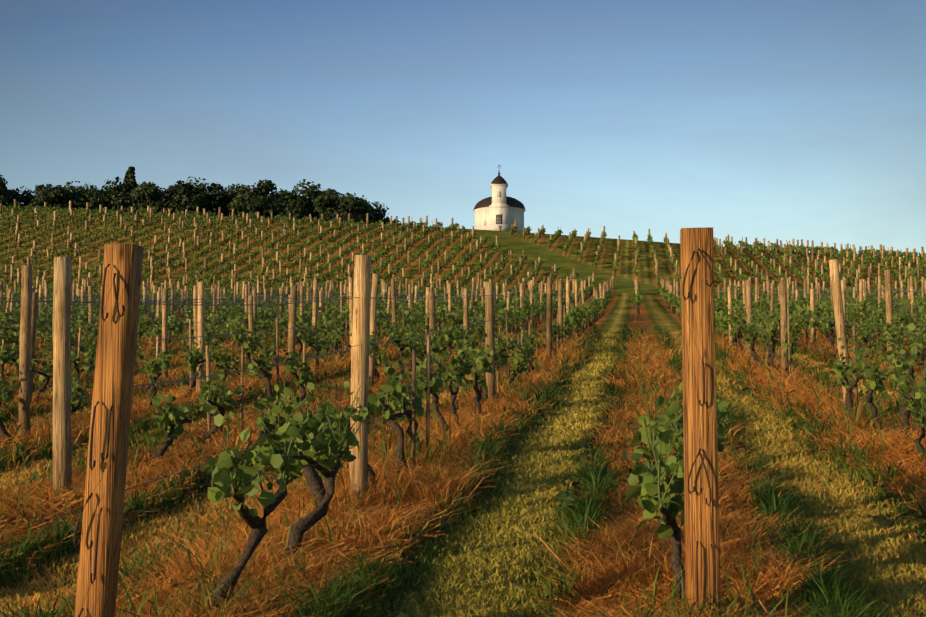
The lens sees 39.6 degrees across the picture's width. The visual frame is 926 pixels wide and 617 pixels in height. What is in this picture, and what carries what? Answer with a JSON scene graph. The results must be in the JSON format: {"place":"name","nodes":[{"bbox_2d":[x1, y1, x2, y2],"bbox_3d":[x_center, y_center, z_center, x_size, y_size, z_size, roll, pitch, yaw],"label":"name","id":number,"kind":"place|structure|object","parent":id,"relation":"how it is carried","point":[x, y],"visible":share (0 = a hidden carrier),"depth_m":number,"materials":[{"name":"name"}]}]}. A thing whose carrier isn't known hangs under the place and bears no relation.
{"place":"outdoors","nodes":[
{"label":"outdoors","id":0,"kind":"place"},
{"bbox_2d":[0,166,401,224],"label":"tree","id":1,"kind":"object","parent":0,"point":[129,192],"depth_m":252.99,"materials":[{"name":"green plant"}]},
{"bbox_2d":[0,209,925,616],"bbox_3d":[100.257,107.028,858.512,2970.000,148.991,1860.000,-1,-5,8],"label":"ground","id":2,"kind":"structure","parent":0,"point":[622,311],"depth_m":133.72,"materials":[{"name":"green plant"}]},
{"bbox_2d":[74,227,720,616],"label":"vineyard posts","id":3,"kind":"object","parent":2,"relation":"on","point":[114,361],"visible":0.94,"depth_m":4.75,"materials":[{"name":"brown wood"}]},
{"bbox_2d":[73,248,714,616],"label":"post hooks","id":4,"kind":"object","parent":3,"relation":"attached to","point":[108,434],"visible":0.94,"depth_m":4.67,"materials":[{"name":"metal"}]},
{"bbox_2d":[0,207,924,468],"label":"vine stakes","id":5,"kind":"object","parent":2,"relation":"on","point":[413,381],"visible":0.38,"depth_m":17.88,"materials":[{"name":"brown wood"}]},
{"bbox_2d":[0,204,925,616],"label":"vine","id":6,"kind":"object","parent":2,"relation":"on","point":[646,488],"depth_m":24.70,"materials":[{"name":"green plant"}]},
{"bbox_2d":[0,300,925,513],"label":"vine shoots","id":7,"kind":"object","parent":6,"relation":"on","point":[286,420],"visible":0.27,"depth_m":11.86,"materials":[{"name":"green plant"}]},
{"bbox_2d":[0,325,925,616],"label":"dry grass","id":8,"kind":"structure","parent":2,"relation":"on","point":[612,563],"depth_m":8.87,"materials":[{"name":"brown plant"}]},
{"bbox_2d":[0,199,925,337],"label":"vineyard posts","id":9,"kind":"object","parent":2,"relation":"on","point":[217,289],"visible":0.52,"depth_m":134.42,"materials":[{"name":"brown wood"}]},
{"bbox_2d":[0,286,925,489],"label":"trellis wires","id":10,"kind":"object","parent":2,"relation":"on","point":[154,302],"visible":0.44,"depth_m":24.95,"materials":[{"name":"grey"}]},
{"bbox_2d":[0,345,925,616],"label":"weeds","id":11,"kind":"object","parent":2,"relation":"on","point":[350,613],"visible":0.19,"depth_m":10.14,"materials":[{"name":"green plant"}]},
{"bbox_2d":[19,255,914,502],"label":"vineyard posts","id":12,"kind":"object","parent":2,"relation":"on","point":[363,316],"visible":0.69,"depth_m":13.15,"materials":[{"name":"brown wood"}]},
{"bbox_2d":[0,0,925,257],"label":"sky","id":13,"kind":"structure","parent":0,"point":[771,120],"materials":[{"name":"blue"}]},
{"bbox_2d":[474,184,524,231],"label":"chapel walls","id":14,"kind":"structure","parent":0,"point":[485,218],"depth_m":197.80,"materials":[{"name":"white paint"}]},
{"bbox_2d":[496,215,501,223],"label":"window","id":15,"kind":"structure","parent":14,"relation":"in","point":[499,219],"depth_m":197.26,"materials":[{"name":"black glass"}]},
{"bbox_2d":[497,191,500,223],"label":"chapel trim","id":16,"kind":"structure","parent":14,"relation":"attached to","point":[498,193],"depth_m":197.67,"materials":[{"name":"white paint"}]},
{"bbox_2d":[473,172,525,210],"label":"chapel roof","id":17,"kind":"structure","parent":14,"relation":"on","point":[510,201],"depth_m":198.73,"materials":[{"name":"tile"}]}
]}

